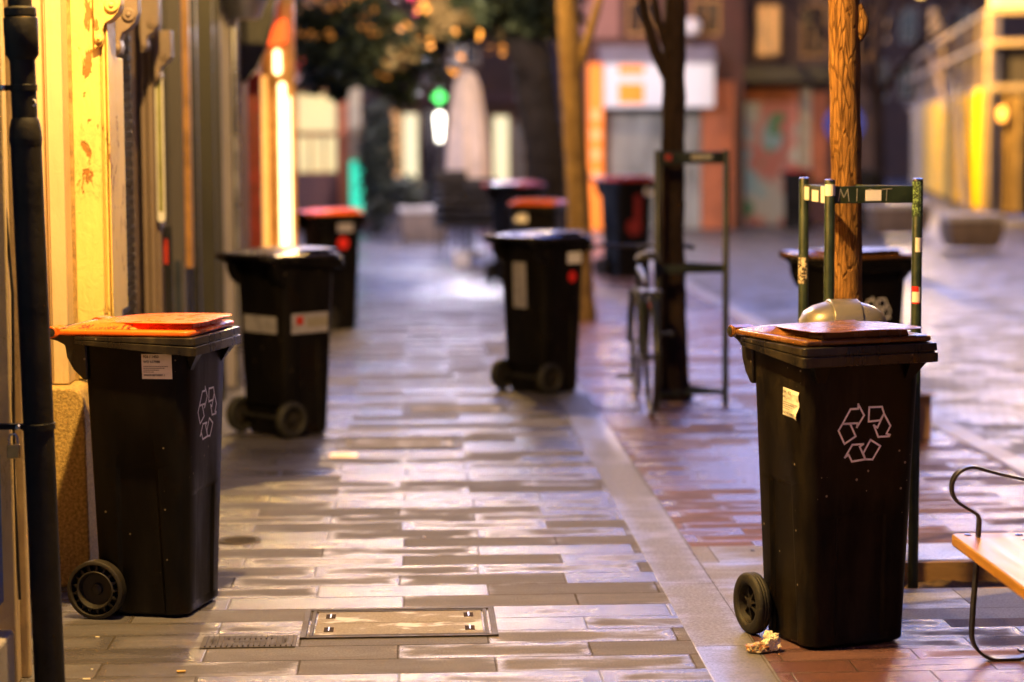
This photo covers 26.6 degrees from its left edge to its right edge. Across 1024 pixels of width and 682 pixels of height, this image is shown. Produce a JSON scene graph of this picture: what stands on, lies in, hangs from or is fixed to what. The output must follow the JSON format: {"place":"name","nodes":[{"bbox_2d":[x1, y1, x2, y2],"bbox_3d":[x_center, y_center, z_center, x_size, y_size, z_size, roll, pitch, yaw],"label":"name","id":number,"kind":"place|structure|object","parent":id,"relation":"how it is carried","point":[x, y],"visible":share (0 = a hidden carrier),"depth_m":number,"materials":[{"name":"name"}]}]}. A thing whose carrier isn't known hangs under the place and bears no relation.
{"place":"outdoors","nodes":[
{"label":"outdoors","id":0,"kind":"place"},
{"bbox_2d":[0,0,31,681],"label":"plaster building","id":1,"kind":"structure","parent":0,"point":[15,645],"depth_m":6.32,"materials":[{"name":"beige paint"}]},
{"bbox_2d":[0,481,3,604],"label":"blue door","id":2,"kind":"structure","parent":1,"relation":"in","point":[1,554],"depth_m":6.30,"materials":[{"name":"paint"}]},
{"bbox_2d":[6,196,20,599],"bbox_3d":[-1.464,-1.107,6.194,0.042,3.750,0.015,3,6,29],"label":"cable","id":3,"kind":"object","parent":1,"relation":"attached to","point":[13,400],"visible":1,"depth_m":6.30,"materials":[{"name":"black metal"}]},
{"bbox_2d":[0,0,64,681],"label":"drainpipe","id":4,"kind":"object","parent":1,"relation":"attached to","point":[37,426],"visible":1,"depth_m":6.18,"materials":[{"name":"metal"}]},
{"bbox_2d":[7,433,19,458],"bbox_3d":[-1.427,0.300,6.202,0.036,0.073,0.016,-1,5,-3],"label":"padlock","id":5,"kind":"object","parent":4,"relation":"hanging from","point":[13,451],"visible":1,"depth_m":6.20,"materials":[{"name":"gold metal"}]},
{"bbox_2d":[20,226,713,681],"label":"pavement","id":6,"kind":"structure","parent":0,"point":[516,518],"depth_m":8.69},
{"bbox_2d":[29,0,173,586],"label":"ornate shopfront","id":7,"kind":"object","parent":6,"relation":"on","point":[86,79],"visible":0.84,"depth_m":7.87,"materials":[{"name":"paint"}]},
{"bbox_2d":[154,68,165,221],"bbox_3d":[-1.666,-0.953,10.253,0.037,0.780,0.010,-1,5,-3],"label":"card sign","id":8,"kind":"object","parent":7,"relation":"attached to","point":[160,163],"visible":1,"depth_m":10.25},
{"bbox_2d":[163,227,172,312],"bbox_3d":[-1.674,-0.194,10.515,0.060,0.720,0.008,-1,5,-3],"label":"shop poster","id":9,"kind":"object","parent":7,"relation":"attached to","point":[168,271],"visible":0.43,"depth_m":10.50,"materials":[{"name":"paper"}]},
{"bbox_2d":[50,313,240,619],"bbox_3d":[-1.240,0.413,7.389,0.521,0.997,0.480,1,6,12],"label":"wheeled bin","id":10,"kind":"object","parent":6,"relation":"on","point":[155,388],"visible":1,"depth_m":7.21,"materials":[{"name":"plastic"}]},
{"bbox_2d":[136,0,243,399],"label":"grey shopfront","id":11,"kind":"object","parent":6,"relation":"on","point":[201,142],"visible":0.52,"depth_m":12.64,"materials":[{"name":"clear paint"}]},
{"bbox_2d":[161,0,170,226],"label":"window","id":12,"kind":"structure","parent":11,"relation":"in","point":[163,2],"depth_m":11.26,"materials":[{"name":"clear glass"}]},
{"bbox_2d":[166,0,186,312],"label":"door leaf","id":13,"kind":"structure","parent":11,"relation":"in","point":[173,7],"depth_m":11.49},
{"bbox_2d":[220,0,266,19],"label":"wall spotlight","id":14,"kind":"object","parent":11,"relation":"attached to","point":[242,9],"depth_m":13.42,"materials":[{"name":"metal"}]},
{"bbox_2d":[219,536,260,544],"bbox_3d":[-1.083,0.797,8.623,0.170,0.016,0.170,-1,5,-3],"label":"round cover","id":15,"kind":"object","parent":6,"relation":"on","point":[238,540],"visible":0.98,"depth_m":8.60,"materials":[{"name":"metal"}]},
{"bbox_2d":[199,635,297,648],"bbox_3d":[-0.836,0.960,6.890,0.300,0.018,0.156,-1,5,-3],"label":"meter cover","id":16,"kind":"object","parent":6,"relation":"on","point":[246,641],"visible":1,"depth_m":6.88,"materials":[{"name":"metal"}]},
{"bbox_2d":[238,0,297,249],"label":"red shopfront","id":17,"kind":"object","parent":6,"relation":"on","point":[267,101],"visible":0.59,"depth_m":16.02,"materials":[{"name":"brick"}]},
{"bbox_2d":[215,246,344,438],"bbox_3d":[-1.248,-0.001,11.710,0.521,1.005,0.482,-6,8,-44],"label":"wheeled bin","id":18,"kind":"object","parent":6,"relation":"on","point":[285,300],"visible":1,"depth_m":11.60,"materials":[{"name":"black plastic"}]},
{"bbox_2d":[297,208,366,330],"bbox_3d":[-1.535,-0.601,18.062,0.521,1.005,0.482,-3,6,-27],"label":"wheeled bin","id":19,"kind":"object","parent":6,"relation":"on","point":[337,229],"visible":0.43,"depth_m":17.92,"materials":[{"name":"black plastic"}]},
{"bbox_2d":[329,452,357,457],"bbox_3d":[-0.848,0.578,10.915,0.140,0.019,0.140,-1,5,-3],"label":"valve cover","id":20,"kind":"object","parent":6,"relation":"on","point":[344,455],"visible":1,"depth_m":10.88,"materials":[{"name":"gold metal"}]},
{"bbox_2d":[354,93,398,234],"bbox_3d":[-2.198,-2.874,35.236,0.732,2.302,0.756,-1,5,-3],"label":"shrub","id":21,"kind":"object","parent":6,"relation":"on","point":[377,162],"visible":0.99,"depth_m":35.10,"materials":[{"name":"green plant"}]},
{"bbox_2d":[335,435,461,450],"bbox_3d":[-0.593,0.536,11.345,0.650,0.018,0.480,-1,5,-3],"label":"manhole cover","id":22,"kind":"object","parent":6,"relation":"on","point":[398,442],"visible":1,"depth_m":11.34,"materials":[{"name":"metal"}]},
{"bbox_2d":[299,606,498,639],"bbox_3d":[-0.371,0.932,7.150,0.637,0.018,0.420,-1,5,-3],"label":"manhole cover","id":23,"kind":"object","parent":6,"relation":"on","point":[367,623],"visible":1,"depth_m":7.13,"materials":[{"name":"metal"}]},
{"bbox_2d":[397,206,447,241],"bbox_3d":[-1.341,-1.780,32.952,0.795,0.540,0.530,-1,5,-3],"label":"stone planter","id":24,"kind":"object","parent":6,"relation":"on","point":[416,223],"visible":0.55,"depth_m":32.70,"materials":[{"name":"grey stone"}]},
{"bbox_2d":[390,174,427,206],"bbox_3d":[-1.565,-2.260,32.898,0.596,0.566,0.648,-1,5,-3],"label":"shrub","id":25,"kind":"object","parent":24,"relation":"in","point":[404,193],"visible":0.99,"depth_m":32.80,"materials":[{"name":"green plant"}]},
{"bbox_2d":[433,85,445,169],"bbox_3d":[-1.161,-2.871,34.908,0.200,2.500,0.080,-1,5,-3],"label":"green cross sign","id":26,"kind":"object","parent":6,"relation":"on","point":[439,96],"visible":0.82,"depth_m":34.80,"materials":[{"name":"green plastic"}]},
{"bbox_2d":[435,113,443,169],"bbox_3d":[-1.125,-2.559,33.894,0.150,2.010,0.143,-1,5,-3],"label":"lit lantern","id":27,"kind":"object","parent":6,"relation":"on","point":[439,120],"visible":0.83,"depth_m":33.79,"materials":[{"name":"white glass"}]},
{"bbox_2d":[434,170,473,259],"bbox_3d":[-0.752,-1.645,28.266,0.444,1.150,0.440,-2,6,-14],"label":"chair stack","id":28,"kind":"object","parent":6,"relation":"on","point":[449,186],"visible":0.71,"depth_m":28.40,"materials":[{"name":"wicker"}]},
{"bbox_2d":[403,403,508,413],"bbox_3d":[-0.334,0.403,12.742,0.615,0.017,0.400,-1,5,-3],"label":"manhole cover","id":29,"kind":"object","parent":6,"relation":"on","point":[449,408],"visible":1,"depth_m":12.74,"materials":[{"name":"metal"}]},
{"bbox_2d":[453,250,468,265],"bbox_3d":[-0.629,-1.032,26.821,0.200,0.199,0.160,-1,5,-3],"label":"parasol weight","id":30,"kind":"object","parent":6,"relation":"on","point":[460,258],"visible":1,"depth_m":26.74,"materials":[{"name":"metal"}]},
{"bbox_2d":[446,68,490,256],"bbox_3d":[-0.585,-2.385,28.907,0.597,2.500,0.611,-1,5,-3],"label":"closed parasol","id":31,"kind":"object","parent":6,"relation":"on","point":[467,149],"visible":0.81,"depth_m":28.68,"materials":[{"name":"beige fabric"}]},
{"bbox_2d":[456,178,497,260],"bbox_3d":[-0.446,-1.570,27.985,0.444,1.050,0.440,1,6,15],"label":"chair stack","id":32,"kind":"object","parent":6,"relation":"on","point":[478,213],"visible":0.61,"depth_m":28.14,"materials":[{"name":"wicker"}]},
{"bbox_2d":[482,229,593,394],"bbox_3d":[0.166,-0.187,13.599,0.521,1.005,0.482,-5,7,-42],"label":"wheeled bin","id":33,"kind":"object","parent":6,"relation":"on","point":[542,274],"visible":1,"depth_m":13.49,"materials":[{"name":"black plastic"}]},
{"bbox_2d":[369,0,553,212],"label":"cafe building","id":34,"kind":"structure","parent":0,"point":[415,143],"depth_m":46.72,"materials":[{"name":"concrete"}]},
{"bbox_2d":[390,107,403,177],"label":"window","id":35,"kind":"structure","parent":34,"relation":"in","point":[397,124],"depth_m":46.72,"materials":[{"name":"orange wood"}]},
{"bbox_2d":[401,112,419,184],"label":"window","id":36,"kind":"structure","parent":34,"relation":"in","point":[410,122],"depth_m":46.73,"materials":[{"name":"yellow glass"}]},
{"bbox_2d":[423,109,433,205],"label":"dark door","id":37,"kind":"structure","parent":34,"relation":"in","point":[428,114],"depth_m":46.74,"materials":[{"name":"black glass"}]},
{"bbox_2d":[448,30,479,66],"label":"window","id":38,"kind":"structure","parent":34,"relation":"in","point":[471,54],"depth_m":46.61,"materials":[{"name":"grey glass"}]},
{"bbox_2d":[491,114,510,180],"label":"window","id":39,"kind":"structure","parent":34,"relation":"in","point":[500,123],"depth_m":46.82,"materials":[{"name":"yellow glass"}]},
{"bbox_2d":[510,121,525,180],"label":"window","id":40,"kind":"structure","parent":34,"relation":"in","point":[518,166],"depth_m":46.86,"materials":[{"name":"grey glass"}]},
{"bbox_2d":[463,228,781,681],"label":"pavement band","id":41,"kind":"object","parent":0,"point":[719,637],"depth_m":8.27,"materials":[{"name":"stone"}]},
{"bbox_2d":[744,641,770,653],"bbox_3d":[0.763,0.951,6.720,0.081,0.036,0.065,-1,5,-3],"label":"food wrapper","id":42,"kind":"object","parent":41,"relation":"on","point":[758,647],"visible":1,"depth_m":6.70,"materials":[{"name":"multicoloured paper"}]},
{"bbox_2d":[368,179,1023,458],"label":"road","id":43,"kind":"structure","parent":0,"point":[972,316],"depth_m":21.93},
{"bbox_2d":[294,0,370,230],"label":"awning shop","id":44,"kind":"structure","parent":43,"relation":"on","point":[328,133],"depth_m":36.70,"materials":[{"name":"concrete"}]},
{"bbox_2d":[295,91,338,133],"bbox_3d":[-3.300,-3.864,36.661,0.754,0.732,0.048,-1,5,-3],"label":"window","id":45,"kind":"structure","parent":44,"relation":"in","point":[314,115],"depth_m":36.67,"materials":[{"name":"beige glass"}]},
{"bbox_2d":[296,134,338,173],"bbox_3d":[-3.296,-3.165,36.727,0.754,0.694,0.048,-1,5,-3],"label":"window","id":46,"kind":"structure","parent":44,"relation":"in","point":[315,153],"depth_m":36.73,"materials":[{"name":"beige glass"}]},
{"bbox_2d":[554,0,743,229],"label":"sign shop","id":47,"kind":"structure","parent":43,"relation":"on","point":[622,81],"depth_m":37.87,"materials":[{"name":"concrete"}]},
{"bbox_2d":[627,0,654,35],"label":"window","id":48,"kind":"structure","parent":47,"relation":"in","point":[634,24],"depth_m":37.75,"materials":[{"name":"orange glass"}]},
{"bbox_2d":[686,17,700,40],"bbox_3d":[3.068,-5.399,37.532,0.320,0.400,0.519,-3,6,-24],"label":"globe lamp","id":49,"kind":"object","parent":47,"relation":"attached to","point":[693,26],"visible":0.91,"depth_m":37.32,"materials":[{"name":"white glass"}]},
{"bbox_2d":[693,0,720,35],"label":"window","id":50,"kind":"structure","parent":47,"relation":"in","point":[708,12],"depth_m":37.81,"materials":[{"name":"orange glass"}]},
{"bbox_2d":[781,169,813,229],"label":"wheeled bin","id":51,"kind":"object","parent":43,"relation":"on","point":[791,177],"visible":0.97,"depth_m":36.24,"materials":[{"name":"black plastic"}]},
{"bbox_2d":[824,111,864,137],"bbox_3d":[5.077,-2.592,33.166,0.620,2.150,0.070,-1,5,-3],"label":"round sign","id":52,"kind":"object","parent":43,"relation":"on","point":[827,124],"visible":0.14,"depth_m":33.06,"materials":[{"name":"blue metal"}]},
{"bbox_2d":[862,169,882,227],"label":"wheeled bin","id":53,"kind":"object","parent":43,"relation":"on","point":[870,176],"visible":0.28,"depth_m":36.62,"materials":[{"name":"black plastic"}]},
{"bbox_2d":[751,0,1001,184],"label":"street tree","id":54,"kind":"object","parent":43,"relation":"on","point":[870,84],"visible":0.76,"depth_m":36.58,"materials":[{"name":"brown plant"}]},
{"bbox_2d":[863,201,932,234],"bbox_3d":[6.171,-1.969,34.688,1.007,0.510,0.636,-1,5,-3],"label":"stone planter","id":55,"kind":"object","parent":43,"relation":"on","point":[888,218],"visible":0.79,"depth_m":34.40,"materials":[{"name":"grey stone"}]},
{"bbox_2d":[906,0,1023,215],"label":"scaffold terrace","id":56,"kind":"structure","parent":43,"relation":"on","point":[967,148],"depth_m":43.29,"materials":[{"name":"beige stone"}]},
{"bbox_2d":[997,72,1007,120],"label":"hanging lantern","id":57,"kind":"object","parent":56,"relation":"hanging from","point":[1002,114],"visible":1,"depth_m":40.88,"materials":[{"name":"yellow"}]},
{"bbox_2d":[937,213,1005,247],"bbox_3d":[6.466,-1.555,30.517,0.848,0.470,0.636,-1,5,-3],"label":"stone planter","id":58,"kind":"object","parent":43,"relation":"on","point":[971,230],"visible":1,"depth_m":30.23,"materials":[{"name":"grey stone"}]},
{"bbox_2d":[475,228,1023,681],"bbox_3d":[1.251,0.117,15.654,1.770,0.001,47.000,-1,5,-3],"label":"red pavement","id":59,"kind":"structure","parent":0,"point":[695,459],"depth_m":10.10,"materials":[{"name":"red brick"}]},
{"bbox_2d":[294,0,588,229],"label":"street tree","id":60,"kind":"object","parent":59,"relation":"on","point":[341,50],"visible":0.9,"depth_m":26.85,"materials":[{"name":"green plant"}]},
{"bbox_2d":[482,180,546,281],"bbox_3d":[0.031,-1.204,23.795,0.530,1.105,0.573,3,6,27],"label":"wheeled bin","id":61,"kind":"object","parent":59,"relation":"on","point":[501,195],"visible":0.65,"depth_m":23.67,"materials":[{"name":"black plastic"}]},
{"bbox_2d":[507,199,566,230],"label":"wheeled bin","id":62,"kind":"object","parent":59,"relation":"on","point":[538,214],"visible":0.38,"depth_m":20.23,"materials":[{"name":"black plastic"}]},
{"bbox_2d":[556,0,602,321],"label":"street tree","id":63,"kind":"object","parent":59,"relation":"on","point":[572,54],"visible":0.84,"depth_m":18.58,"materials":[{"name":"beige plant"}]},
{"bbox_2d":[590,176,653,277],"bbox_3d":[1.270,-1.296,24.495,0.550,1.146,0.594,-4,6,-32],"label":"wheeled bin","id":64,"kind":"object","parent":59,"relation":"on","point":[626,203],"visible":0.85,"depth_m":24.30,"materials":[{"name":"black plastic"}]},
{"bbox_2d":[590,243,694,415],"bbox_3d":[0.783,-0.094,12.900,0.630,0.957,1.726,0,5,-2],"label":"bicycle","id":65,"kind":"object","parent":59,"relation":"on","point":[646,306],"visible":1,"depth_m":12.70,"materials":[{"name":"metal"}]},
{"bbox_2d":[638,0,692,400],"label":"street tree","id":66,"kind":"object","parent":59,"relation":"on","point":[669,60],"visible":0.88,"depth_m":13.02,"materials":[{"name":"brown plant"}]},
{"bbox_2d":[654,150,729,405],"bbox_3d":[1.052,-0.351,13.022,0.453,1.590,0.509,-1,5,-3],"label":"tree guard","id":67,"kind":"object","parent":59,"relation":"on","point":[697,157],"visible":0.74,"depth_m":12.79,"materials":[{"name":"black metal"}]},
{"bbox_2d":[761,630,780,651],"bbox_3d":[0.804,0.935,6.737,0.067,0.075,0.064,-1,5,-3],"label":"crumpled tissue","id":68,"kind":"object","parent":59,"relation":"on","point":[771,640],"visible":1,"depth_m":6.72,"materials":[{"name":"white paper"}]},
{"bbox_2d":[591,231,1023,476],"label":"kerb","id":69,"kind":"structure","parent":59,"relation":"on","point":[1000,455],"depth_m":11.59,"materials":[{"name":"stone"}]},
{"bbox_2d":[727,320,937,648],"bbox_3d":[1.011,0.442,6.914,0.482,1.005,0.521,-2,6,-21],"label":"wheeled bin","id":70,"kind":"object","parent":59,"relation":"on","point":[835,409],"visible":1,"depth_m":6.74,"materials":[{"name":"plastic"}]},
{"bbox_2d":[779,247,911,323],"bbox_3d":[1.711,0.035,11.065,0.492,1.025,0.532,-3,6,-30],"label":"wheeled bin","id":71,"kind":"object","parent":59,"relation":"on","point":[885,272],"visible":0.2,"depth_m":10.88,"materials":[{"name":"black plastic"}]},
{"bbox_2d":[920,391,937,438],"bbox_3d":[2.068,0.392,11.416,0.240,0.243,0.260,-2,6,-20],"label":"cardboard box","id":72,"kind":"object","parent":59,"relation":"on","point":[925,415],"visible":0.28,"depth_m":11.38,"materials":[{"name":"brown cardboard"}]},
{"bbox_2d":[904,580,1006,588],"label":"tree pit soil","id":73,"kind":"object","parent":59,"relation":"on","point":[946,584],"visible":0.09,"depth_m":8.08,"materials":[{"name":"brown soil"}]},
{"bbox_2d":[828,0,868,301],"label":"street tree","id":74,"kind":"object","parent":73,"relation":"on","point":[848,25],"visible":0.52,"depth_m":7.76,"materials":[{"name":"brown plant"}]},
{"bbox_2d":[798,177,922,587],"bbox_3d":[1.251,0.175,7.817,0.383,1.524,0.398,-1,5,-3],"label":"tree guard","id":75,"kind":"object","parent":73,"relation":"on","point":[829,194],"visible":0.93,"depth_m":7.64,"materials":[{"name":"green paint"}]},
{"bbox_2d":[904,560,1007,589],"bbox_3d":[1.573,0.895,7.910,1.000,0.088,0.518,-1,5,-3],"label":"tree pit edging","id":76,"kind":"object","parent":73,"relation":"on","point":[956,570],"visible":0.07,"depth_m":8.14,"materials":[{"name":"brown wood"}]},
{"bbox_2d":[949,465,1023,661],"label":"park bench","id":77,"kind":"object","parent":59,"relation":"on","point":[999,557],"visible":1,"depth_m":6.48,"materials":[{"name":"black metal"}]},
{"bbox_2d":[743,0,881,224],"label":"mural building","id":78,"kind":"structure","parent":0,"point":[786,91],"depth_m":39.49,"materials":[{"name":"concrete"}]},
{"bbox_2d":[756,3,780,56],"bbox_3d":[4.658,-5.644,39.373,0.457,0.972,0.048,-1,5,-3],"label":"window","id":79,"kind":"structure","parent":78,"relation":"in","point":[768,22],"depth_m":39.37,"materials":[{"name":"orange glass"}]},
{"bbox_2d":[801,3,826,56],"bbox_3d":[5.490,-5.652,39.410,0.457,0.972,0.048,-1,5,-3],"label":"window","id":80,"kind":"structure","parent":78,"relation":"in","point":[813,43],"depth_m":39.42,"materials":[{"name":"brown glass"}]},
{"bbox_2d":[860,7,871,60],"bbox_3d":[6.303,-5.581,39.455,0.497,0.972,0.048,-1,5,-3],"label":"window","id":81,"kind":"structure","parent":78,"relation":"in","point":[870,12],"depth_m":39.48,"materials":[{"name":"grey glass"}]},
{"bbox_2d":[691,543,1023,619],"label":"slab pavement","id":82,"kind":"structure","parent":0,"point":[726,567],"depth_m":7.60,"materials":[{"name":"grey stone"}]},
{"bbox_2d":[799,299,886,322],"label":"litter bin","id":83,"kind":"object","parent":82,"relation":"on","point":[827,310],"visible":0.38,"depth_m":7.36,"materials":[{"name":"grey metal"}]},
{"bbox_2d":[881,0,1023,179],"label":"house","id":84,"kind":"structure","parent":0,"point":[903,33],"depth_m":78.15,"materials":[{"name":"concrete"}]},
{"bbox_2d":[881,61,887,98],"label":"window","id":85,"kind":"structure","parent":84,"relation":"in","point":[884,64],"depth_m":78.13,"materials":[{"name":"grey glass"}]},
{"bbox_2d":[882,11,888,41],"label":"window","id":86,"kind":"structure","parent":84,"relation":"in","point":[886,40],"depth_m":77.96,"materials":[{"name":"grey glass"}]},
{"bbox_2d":[899,61,913,98],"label":"window","id":87,"kind":"structure","parent":84,"relation":"in","point":[906,90],"depth_m":78.19,"materials":[{"name":"grey glass"}]},
{"bbox_2d":[900,9,916,41],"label":"window","id":88,"kind":"structure","parent":84,"relation":"in","point":[908,20],"depth_m":78.00,"materials":[{"name":"grey glass"}]},
{"bbox_2d":[928,9,944,41],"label":"window","id":89,"kind":"structure","parent":84,"relation":"in","point":[931,12],"depth_m":78.03,"materials":[{"name":"beige glass"}]},
{"bbox_2d":[956,9,972,41],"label":"window","id":90,"kind":"structure","parent":84,"relation":"in","point":[969,12],"depth_m":78.07,"materials":[{"name":"beige glass"}]},
{"bbox_2d":[984,8,1000,40],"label":"window","id":91,"kind":"structure","parent":84,"relation":"in","point":[996,18],"depth_m":78.15,"materials":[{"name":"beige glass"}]}
]}

